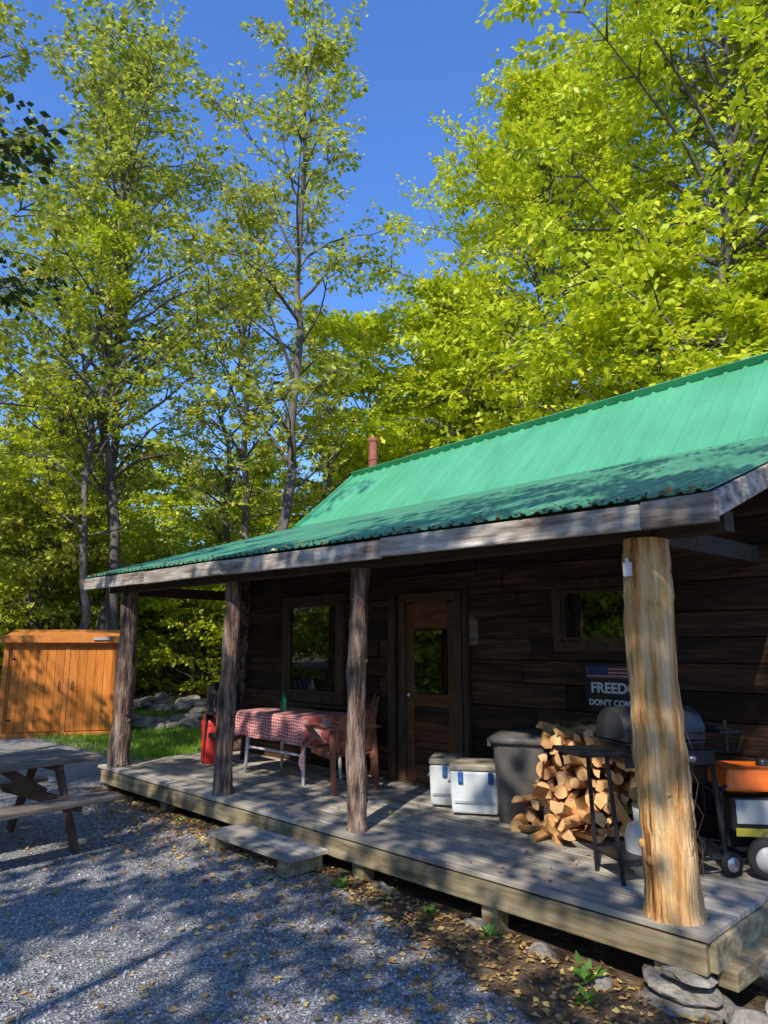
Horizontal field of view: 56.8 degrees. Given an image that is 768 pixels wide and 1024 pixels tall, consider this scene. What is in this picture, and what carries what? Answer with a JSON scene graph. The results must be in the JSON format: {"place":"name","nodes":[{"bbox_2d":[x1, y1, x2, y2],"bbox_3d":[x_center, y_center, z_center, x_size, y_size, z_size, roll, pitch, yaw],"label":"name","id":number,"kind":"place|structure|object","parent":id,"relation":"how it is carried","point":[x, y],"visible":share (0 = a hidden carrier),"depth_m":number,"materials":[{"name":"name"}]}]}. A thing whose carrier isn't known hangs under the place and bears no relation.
{"place":"outdoors","nodes":[
{"label":"outdoors","id":0,"kind":"place"},
{"bbox_2d":[29,702,206,760],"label":"grass","id":1,"kind":"structure","parent":0,"point":[87,739],"depth_m":13.00,"materials":[{"name":"green plant"}]},
{"bbox_2d":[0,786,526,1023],"bbox_3d":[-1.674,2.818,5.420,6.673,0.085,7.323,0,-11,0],"label":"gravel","id":2,"kind":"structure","parent":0,"point":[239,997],"depth_m":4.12,"materials":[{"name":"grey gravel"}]},
{"bbox_2d":[0,651,767,1023],"bbox_3d":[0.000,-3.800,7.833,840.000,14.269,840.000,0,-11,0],"label":"ground","id":3,"kind":"structure","parent":0,"point":[626,965],"depth_m":4.38,"materials":[{"name":"grey gravel"}]},
{"bbox_2d":[0,127,63,349],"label":"maple tree","id":4,"kind":"object","parent":3,"relation":"on","point":[2,196],"visible":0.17,"depth_m":21.18,"materials":[{"name":"green plant"}]},
{"bbox_2d":[0,93,69,321],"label":"shade tree","id":5,"kind":"object","parent":3,"relation":"on","point":[39,158],"visible":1,"depth_m":9.03,"materials":[{"name":"green plant"}]},
{"bbox_2d":[0,629,119,738],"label":"garden shed","id":6,"kind":"structure","parent":3,"relation":"on","point":[56,682],"depth_m":13.94,"materials":[{"name":"brown wood"}]},
{"bbox_2d":[5,646,118,732],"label":"doors","id":7,"kind":"structure","parent":6,"relation":"in","point":[53,661],"depth_m":13.94,"materials":[{"name":"brown wood"}]},
{"bbox_2d":[0,0,122,505],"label":"maple tree","id":8,"kind":"object","parent":3,"relation":"on","point":[5,339],"visible":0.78,"depth_m":16.74,"materials":[{"name":"green plant"}]},
{"bbox_2d":[0,748,122,852],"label":"picnic table","id":9,"kind":"object","parent":3,"relation":"on","point":[19,785],"visible":0.97,"depth_m":6.39,"materials":[{"name":"grey wood"}]},
{"bbox_2d":[0,169,141,628],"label":"maple tree","id":10,"kind":"object","parent":3,"relation":"on","point":[10,465],"visible":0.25,"depth_m":19.23,"materials":[{"name":"green plant"}]},
{"bbox_2d":[0,190,190,629],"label":"maple tree","id":11,"kind":"object","parent":3,"relation":"on","point":[84,486],"visible":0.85,"depth_m":16.58,"materials":[{"name":"green plant"}]},
{"bbox_2d":[12,45,244,629],"bbox_3d":[-6.650,-4.180,18.730,5.607,18.597,6.771,2,-11,-13],"label":"maple tree","id":12,"kind":"object","parent":3,"relation":"on","point":[116,342],"visible":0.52,"depth_m":18.37,"materials":[{"name":"green plant"}]},
{"bbox_2d":[0,127,263,605],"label":"maple tree","id":13,"kind":"object","parent":3,"relation":"on","point":[143,470],"visible":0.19,"depth_m":24.01,"materials":[{"name":"green plant"}]},
{"bbox_2d":[132,713,141,721],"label":"stone","id":14,"kind":"object","parent":3,"relation":"on","point":[135,716],"visible":0.15,"depth_m":15.54,"materials":[{"name":"grey stone"}]},
{"bbox_2d":[133,698,152,709],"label":"stone","id":15,"kind":"object","parent":3,"relation":"on","point":[141,703],"visible":0.68,"depth_m":17.71,"materials":[{"name":"grey stone"}]},
{"bbox_2d":[144,696,159,702],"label":"stone","id":16,"kind":"object","parent":15,"relation":"on","point":[152,699],"visible":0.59,"depth_m":18.00,"materials":[{"name":"grey stone"}]},
{"bbox_2d":[132,715,156,727],"bbox_3d":[-5.153,4.493,15.191,0.500,0.249,0.511,1,-11,-7],"label":"stone","id":17,"kind":"object","parent":3,"relation":"on","point":[144,721],"visible":0.92,"depth_m":15.07,"materials":[{"name":"grey stone"}]},
{"bbox_2d":[133,722,164,730],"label":"stone","id":18,"kind":"object","parent":3,"relation":"on","point":[154,725],"visible":0.36,"depth_m":15.05,"materials":[{"name":"grey stone"}]},
{"bbox_2d":[0,0,304,629],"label":"maple tree","id":19,"kind":"object","parent":3,"relation":"on","point":[144,53],"visible":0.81,"depth_m":17.57,"materials":[{"name":"green plant"}]},
{"bbox_2d":[0,479,308,695],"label":"understorey","id":20,"kind":"object","parent":3,"relation":"on","point":[168,640],"visible":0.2,"depth_m":19.32,"materials":[{"name":"green plant"}]},
{"bbox_2d":[147,700,165,710],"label":"stone","id":21,"kind":"object","parent":3,"relation":"on","point":[154,704],"visible":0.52,"depth_m":17.68,"materials":[{"name":"grey stone"}]},
{"bbox_2d":[155,716,169,723],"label":"stone","id":22,"kind":"object","parent":3,"relation":"on","point":[165,720],"visible":0.4,"depth_m":15.40,"materials":[{"name":"grey stone"}]},
{"bbox_2d":[152,704,173,712],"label":"stone","id":23,"kind":"object","parent":3,"relation":"on","point":[161,707],"visible":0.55,"depth_m":17.53,"materials":[{"name":"grey stone"}]},
{"bbox_2d":[164,696,177,703],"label":"stone","id":24,"kind":"object","parent":3,"relation":"on","point":[171,699],"visible":0.45,"depth_m":18.71,"materials":[{"name":"grey stone"}]},
{"bbox_2d":[155,692,168,700],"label":"stone","id":25,"kind":"object","parent":24,"relation":"on","point":[162,696],"visible":0.73,"depth_m":18.55,"materials":[{"name":"grey stone"}]},
{"bbox_2d":[165,721,180,728],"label":"stone","id":26,"kind":"object","parent":3,"relation":"on","point":[170,724],"visible":0.39,"depth_m":15.21,"materials":[{"name":"grey stone"}]},
{"bbox_2d":[134,682,213,729],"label":"forest floor leaves","id":27,"kind":"object","parent":3,"relation":"on","point":[142,695],"visible":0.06,"depth_m":20.29,"materials":[{"name":"green plant"}]},
{"bbox_2d":[169,713,190,721],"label":"stone","id":28,"kind":"object","parent":3,"relation":"on","point":[176,718],"visible":0.38,"depth_m":15.85,"materials":[{"name":"grey stone"}]},
{"bbox_2d":[174,816,186,822],"bbox_3d":[-2.053,3.104,7.170,0.121,0.062,0.111,0,-11,0],"label":"weed plant","id":29,"kind":"object","parent":3,"relation":"on","point":[182,820],"visible":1,"depth_m":7.16,"materials":[{"name":"green plant"}]},
{"bbox_2d":[174,697,189,704],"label":"stone","id":30,"kind":"object","parent":3,"relation":"on","point":[181,699],"visible":0.41,"depth_m":18.34,"materials":[{"name":"grey stone"}]},
{"bbox_2d":[174,699,193,710],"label":"stone","id":31,"kind":"object","parent":3,"relation":"on","point":[184,706],"visible":0.66,"depth_m":17.36,"materials":[{"name":"grey stone"}]},
{"bbox_2d":[179,716,201,729],"bbox_3d":[-4.145,4.604,15.343,0.669,0.365,0.568,-5,-12,25],"label":"stone","id":32,"kind":"object","parent":3,"relation":"on","point":[191,721],"visible":0.61,"depth_m":15.16,"materials":[{"name":"grey stone"}]},
{"bbox_2d":[187,695,201,700],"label":"stone","id":33,"kind":"object","parent":3,"relation":"on","point":[194,697],"visible":0.41,"depth_m":18.45,"materials":[{"name":"grey stone"}]},
{"bbox_2d":[185,707,204,714],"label":"stone","id":34,"kind":"object","parent":3,"relation":"on","point":[197,709],"visible":0.41,"depth_m":17.14,"materials":[{"name":"grey stone"}]},
{"bbox_2d":[191,699,207,706],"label":"stone","id":35,"kind":"object","parent":34,"relation":"on","point":[201,703],"visible":0.78,"depth_m":17.36,"materials":[{"name":"grey stone"}]},
{"bbox_2d":[196,699,214,710],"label":"stone","id":36,"kind":"object","parent":3,"relation":"on","point":[205,707],"visible":0.3,"depth_m":17.38,"materials":[{"name":"grey stone"}]},
{"bbox_2d":[129,275,314,677],"bbox_3d":[-5.354,-1.374,22.900,6.094,13.947,5.046,-4,-11,23],"label":"maple tree","id":37,"kind":"object","parent":3,"relation":"on","point":[179,493],"visible":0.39,"depth_m":22.96,"materials":[{"name":"green plant"}]},
{"bbox_2d":[138,169,366,539],"bbox_3d":[-3.647,-2.483,18.876,5.755,15.249,4.766,9,-14,-39],"label":"maple tree","id":38,"kind":"object","parent":3,"relation":"on","point":[241,216],"visible":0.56,"depth_m":19.08,"materials":[{"name":"green plant"}]},
{"bbox_2d":[206,823,327,877],"bbox_3d":[-1.019,2.853,6.012,0.398,0.153,1.220,10,-15,-44],"label":"wooden step","id":39,"kind":"object","parent":3,"relation":"on","point":[292,856],"visible":1,"depth_m":5.84,"materials":[{"name":"grey wood"}]},
{"bbox_2d":[146,0,402,531],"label":"maple tree","id":40,"kind":"object","parent":3,"relation":"on","point":[327,54],"visible":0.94,"depth_m":17.77,"materials":[{"name":"green plant"}]},
{"bbox_2d":[238,302,422,536],"bbox_3d":[-1.298,-0.401,20.152,5.417,11.530,4.485,-4,-11,19],"label":"maple tree","id":41,"kind":"object","parent":3,"relation":"on","point":[324,337],"visible":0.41,"depth_m":20.19,"materials":[{"name":"green plant"}]},
{"bbox_2d":[329,876,348,886],"bbox_3d":[-0.339,2.768,5.313,0.162,0.080,0.176,0,-11,0],"label":"weed plant","id":42,"kind":"object","parent":3,"relation":"on","point":[340,882],"visible":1,"depth_m":5.31,"materials":[{"name":"green plant"}]},
{"bbox_2d":[0,312,723,632],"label":"forest","id":43,"kind":"object","parent":3,"relation":"on","point":[17,443],"visible":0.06,"depth_m":28.58,"materials":[{"name":"green plant"}]},
{"bbox_2d":[266,308,470,524],"bbox_3d":[-0.425,-0.700,24.082,8.192,13.173,8.320,10,-14,-43],"label":"young beech tree","id":44,"kind":"object","parent":3,"relation":"on","point":[380,332],"visible":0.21,"depth_m":23.92,"materials":[{"name":"green plant"}]},
{"bbox_2d":[369,881,393,892],"bbox_3d":[-0.025,2.869,5.409,0.192,0.105,0.271,20,-27,-40],"label":"rock","id":45,"kind":"object","parent":3,"relation":"on","point":[386,887],"visible":0.41,"depth_m":5.35,"materials":[{"name":"grey stone"}]},
{"bbox_2d":[0,778,765,1023],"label":"fallen leaves","id":46,"kind":"object","parent":3,"relation":"on","point":[333,997],"visible":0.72,"depth_m":4.48,"materials":[{"name":"brown plant"}]},
{"bbox_2d":[84,352,767,992],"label":"log cabin","id":47,"kind":"object","parent":3,"relation":"on","point":[470,596],"visible":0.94,"depth_m":6.61,"materials":[{"name":"wood"}]},
{"bbox_2d":[201,714,215,763],"bbox_3d":[-2.252,2.953,9.284,0.284,0.610,0.280,0,-11,0],"label":"red beverage cooler","id":48,"kind":"object","parent":47,"relation":"on","point":[209,754],"visible":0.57,"depth_m":9.16,"materials":[{"name":"plastic"}]},
{"bbox_2d":[202,682,246,763],"bbox_3d":[-1.978,2.721,9.208,0.650,1.043,0.670,7,-13,-34],"label":"patio chair","id":49,"kind":"object","parent":47,"relation":"on","point":[210,712],"visible":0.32,"depth_m":9.40,"materials":[{"name":"black paint"}]},
{"bbox_2d":[234,692,346,784],"bbox_3d":[-1.075,2.611,8.378,0.822,0.951,1.419,10,-15,-44],"label":"dining table","id":50,"kind":"object","parent":47,"relation":"on","point":[284,724],"visible":0.84,"depth_m":8.08,"materials":[{"name":"red fabric"}]},
{"bbox_2d":[304,709,381,795],"bbox_3d":[-0.434,2.515,7.619,0.650,0.863,0.620,7,-13,-34],"label":"patio chair","id":51,"kind":"object","parent":47,"relation":"on","point":[331,750],"visible":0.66,"depth_m":7.48,"materials":[{"name":"brown wood"}]},
{"bbox_2d":[331,693,379,777],"bbox_3d":[-0.434,2.602,8.355,0.648,0.963,0.650,5,-12,-24],"label":"patio chair","id":52,"kind":"object","parent":47,"relation":"on","point":[373,707],"visible":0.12,"depth_m":8.34,"materials":[{"name":"brown wood"}]},
{"bbox_2d":[406,601,455,783],"bbox_3d":[0.530,1.968,7.826,0.050,1.950,0.725,10,-15,-44],"label":"front door","id":53,"kind":"structure","parent":47,"relation":"in","point":[432,614],"depth_m":7.84,"materials":[{"name":"brown wood"}]},
{"bbox_2d":[134,761,752,919],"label":"deck leaves","id":54,"kind":"object","parent":47,"relation":"on","point":[441,830],"visible":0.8,"depth_m":5.81,"materials":[{"name":"brown plant"}]},
{"bbox_2d":[428,752,464,805],"bbox_3d":[0.611,2.571,6.847,0.364,0.425,0.412,-2,-11,12],"label":"cooler","id":55,"kind":"object","parent":47,"relation":"on","point":[439,775],"visible":0.77,"depth_m":6.69,"materials":[{"name":"plastic"}]},
{"bbox_2d":[290,586,624,694],"bbox_3d":[0.553,1.520,7.879,0.020,1.161,5.280,10,-15,-44],"label":"window glass","id":56,"kind":"structure","parent":47,"relation":"in","point":[591,614],"depth_m":7.96,"materials":[{"name":"black"}]},
{"bbox_2d":[448,757,498,814],"bbox_3d":[0.848,2.508,6.511,0.504,0.425,0.412,-3,-11,14],"label":"cooler","id":57,"kind":"object","parent":47,"relation":"on","point":[472,781],"visible":0.85,"depth_m":6.35,"materials":[{"name":"plastic"}]},
{"bbox_2d":[273,573,677,786],"bbox_3d":[0.491,1.931,7.804,0.165,2.216,5.550,10,-15,-44],"label":"window and door trim","id":58,"kind":"structure","parent":47,"relation":"in","point":[397,626],"depth_m":7.99,"materials":[{"name":"brown wood"}]},
{"bbox_2d":[487,728,559,824],"bbox_3d":[1.237,2.311,6.247,0.620,0.755,0.540,-4,-11,20],"label":"trash can","id":59,"kind":"object","parent":47,"relation":"on","point":[518,752],"visible":0.69,"depth_m":6.06,"materials":[{"name":"plastic"}]},
{"bbox_2d":[510,721,637,844],"bbox_3d":[1.765,2.224,5.869,1.415,0.933,1.295,-5,-12,25],"label":"firewood pile","id":60,"kind":"object","parent":47,"relation":"on","point":[560,798],"visible":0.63,"depth_m":5.72,"materials":[{"name":"beige wood"}]},
{"bbox_2d":[585,663,630,711],"bbox_3d":[2.079,1.553,6.261,0.027,0.430,0.660,10,-15,-44],"label":"freedom sign","id":61,"kind":"object","parent":47,"relation":"attached to","point":[607,684],"visible":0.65,"depth_m":6.34,"materials":[{"name":"black paint"}]},
{"bbox_2d":[555,705,742,886],"bbox_3d":[1.783,1.870,4.778,1.140,1.084,0.490,3,-11,-14],"label":"gas grill","id":62,"kind":"object","parent":47,"relation":"on","point":[613,730],"visible":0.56,"depth_m":4.73,"materials":[{"name":"black paint"}]},
{"bbox_2d":[701,749,767,879],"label":"portable generator","id":63,"kind":"object","parent":47,"relation":"on","point":[745,819],"visible":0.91,"depth_m":4.78,"materials":[{"name":"black paint"}]},
{"bbox_2d":[420,904,436,914],"bbox_3d":[0.297,2.700,4.816,0.101,0.059,0.138,-4,-11,22],"label":"weed plant","id":64,"kind":"object","parent":3,"relation":"on","point":[426,910],"visible":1,"depth_m":4.83,"materials":[{"name":"green plant"}]},
{"bbox_2d":[321,265,564,470],"bbox_3d":[2.125,-1.020,20.082,7.882,12.910,7.761,8,-13,-35],"label":"young beech tree","id":65,"kind":"object","parent":3,"relation":"on","point":[472,346],"visible":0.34,"depth_m":19.78,"materials":[{"name":"green plant"}]},
{"bbox_2d":[334,272,559,443],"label":"young beech tree","id":66,"kind":"object","parent":3,"relation":"on","point":[362,396],"visible":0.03,"depth_m":24.19,"materials":[{"name":"green plant"}]},
{"bbox_2d":[461,917,486,930],"bbox_3d":[0.582,2.790,4.739,0.226,0.121,0.270,-5,-12,24],"label":"rock","id":67,"kind":"object","parent":3,"relation":"on","point":[475,923],"visible":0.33,"depth_m":4.73,"materials":[{"name":"grey stone"}]},
{"bbox_2d":[478,922,497,937],"bbox_3d":[0.660,2.647,4.467,0.130,0.064,0.156,-5,-12,23],"label":"weed plant","id":68,"kind":"object","parent":3,"relation":"on","point":[490,928],"visible":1,"depth_m":4.50,"materials":[{"name":"green plant"}]},
{"bbox_2d":[326,32,700,447],"bbox_3d":[5.243,-4.724,22.073,13.680,20.698,12.383,5,-12,-24],"label":"beech tree","id":69,"kind":"object","parent":3,"relation":"on","point":[523,95],"visible":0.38,"depth_m":21.74,"materials":[{"name":"green plant"}]},
{"bbox_2d":[527,941,556,959],"bbox_3d":[0.976,2.708,4.337,0.182,0.124,0.258,5,-13,42],"label":"rock","id":70,"kind":"object","parent":3,"relation":"on","point":[539,948],"visible":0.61,"depth_m":4.31,"materials":[{"name":"grey stone"}]},
{"bbox_2d":[360,0,767,446],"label":"beech tree","id":71,"kind":"object","parent":3,"relation":"on","point":[733,207],"visible":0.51,"depth_m":17.80,"materials":[{"name":"green plant"}]},
{"bbox_2d":[406,49,747,444],"bbox_3d":[7.137,-5.713,26.107,15.390,23.368,13.931,6,-12,-27],"label":"beech tree","id":72,"kind":"object","parent":3,"relation":"on","point":[516,269],"visible":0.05,"depth_m":24.38,"materials":[{"name":"green plant"}]},
{"bbox_2d":[573,984,602,1004],"bbox_3d":[1.034,2.504,3.675,0.132,0.074,0.190,5,-12,-24],"label":"weed plant","id":73,"kind":"object","parent":3,"relation":"on","point":[588,996],"visible":1,"depth_m":3.68,"materials":[{"name":"green plant"}]},
{"bbox_2d":[573,951,607,983],"bbox_3d":[1.099,2.548,3.951,0.203,0.115,0.216,8,-13,-37],"label":"weed plant","id":74,"kind":"object","parent":3,"relation":"on","point":[584,973],"visible":1,"depth_m":3.98,"materials":[{"name":"green plant"}]},
{"bbox_2d":[585,976,613,989],"bbox_3d":[1.197,2.639,3.957,0.164,0.096,0.164,-6,-12,29],"label":"rock","id":75,"kind":"object","parent":3,"relation":"on","point":[602,982],"visible":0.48,"depth_m":3.92,"materials":[{"name":"grey stone"}]},
{"bbox_2d":[477,227,767,418],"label":"young beech tree","id":76,"kind":"object","parent":3,"relation":"on","point":[649,323],"visible":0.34,"depth_m":15.67,"materials":[{"name":"green plant"}]},
{"bbox_2d":[541,0,767,412],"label":"beech tree","id":77,"kind":"object","parent":3,"relation":"on","point":[715,90],"visible":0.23,"depth_m":19.22,"materials":[{"name":"green plant"}]},
{"bbox_2d":[635,986,735,1023],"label":"rock","id":78,"kind":"object","parent":3,"relation":"on","point":[698,1013],"visible":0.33,"depth_m":3.68,"materials":[{"name":"grey stone"}]},
{"bbox_2d":[642,963,723,1007],"bbox_3d":[1.618,2.556,3.837,0.359,0.084,0.440,8,-7,-36],"label":"rock","id":79,"kind":"object","parent":78,"relation":"on","point":[660,982],"visible":0.62,"depth_m":3.74,"materials":[{"name":"grey stone"}]},
{"bbox_2d":[659,964,718,987],"bbox_3d":[1.637,2.474,3.804,0.290,0.071,0.282,15,-10,-21],"label":"rock","id":80,"kind":"object","parent":79,"relation":"on","point":[683,975],"visible":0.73,"depth_m":3.72,"materials":[{"name":"grey stone"}]},
{"bbox_2d":[631,252,767,391],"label":"young beech tree","id":81,"kind":"object","parent":3,"relation":"on","point":[755,284],"visible":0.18,"depth_m":14.64,"materials":[{"name":"green plant"}]},
{"bbox_2d":[654,83,767,349],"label":"beech tree","id":82,"kind":"object","parent":3,"relation":"on","point":[755,161],"visible":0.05,"depth_m":27.99,"materials":[{"name":"green plant"}]},
{"bbox_2d":[723,1006,767,1023],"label":"rock","id":83,"kind":"object","parent":3,"relation":"on","point":[736,1015],"visible":1,"depth_m":3.50,"materials":[{"name":"grey stone"}]},
{"bbox_2d":[753,955,767,988],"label":"rock","id":84,"kind":"object","parent":3,"relation":"on","point":[762,980],"visible":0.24,"depth_m":3.87,"materials":[{"name":"grey stone"}]},
{"bbox_2d":[765,1000,767,1013],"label":"rock","id":85,"kind":"object","parent":3,"relation":"on","point":[766,1005],"visible":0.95,"depth_m":3.68,"materials":[{"name":"grey stone"}]},
{"bbox_2d":[0,0,767,589],"label":"sky","id":86,"kind":"structure","parent":0,"point":[418,58],"materials":[{"name":"blue"}]},
{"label":"stone","id":87,"kind":"object","parent":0,"visible":0},
{"bbox_2d":[187,711,202,719],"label":"stone","id":88,"kind":"object","parent":87,"relation":"on","point":[197,715],"visible":0.63,"depth_m":15.37,"materials":[{"name":"grey stone"}]}
]}

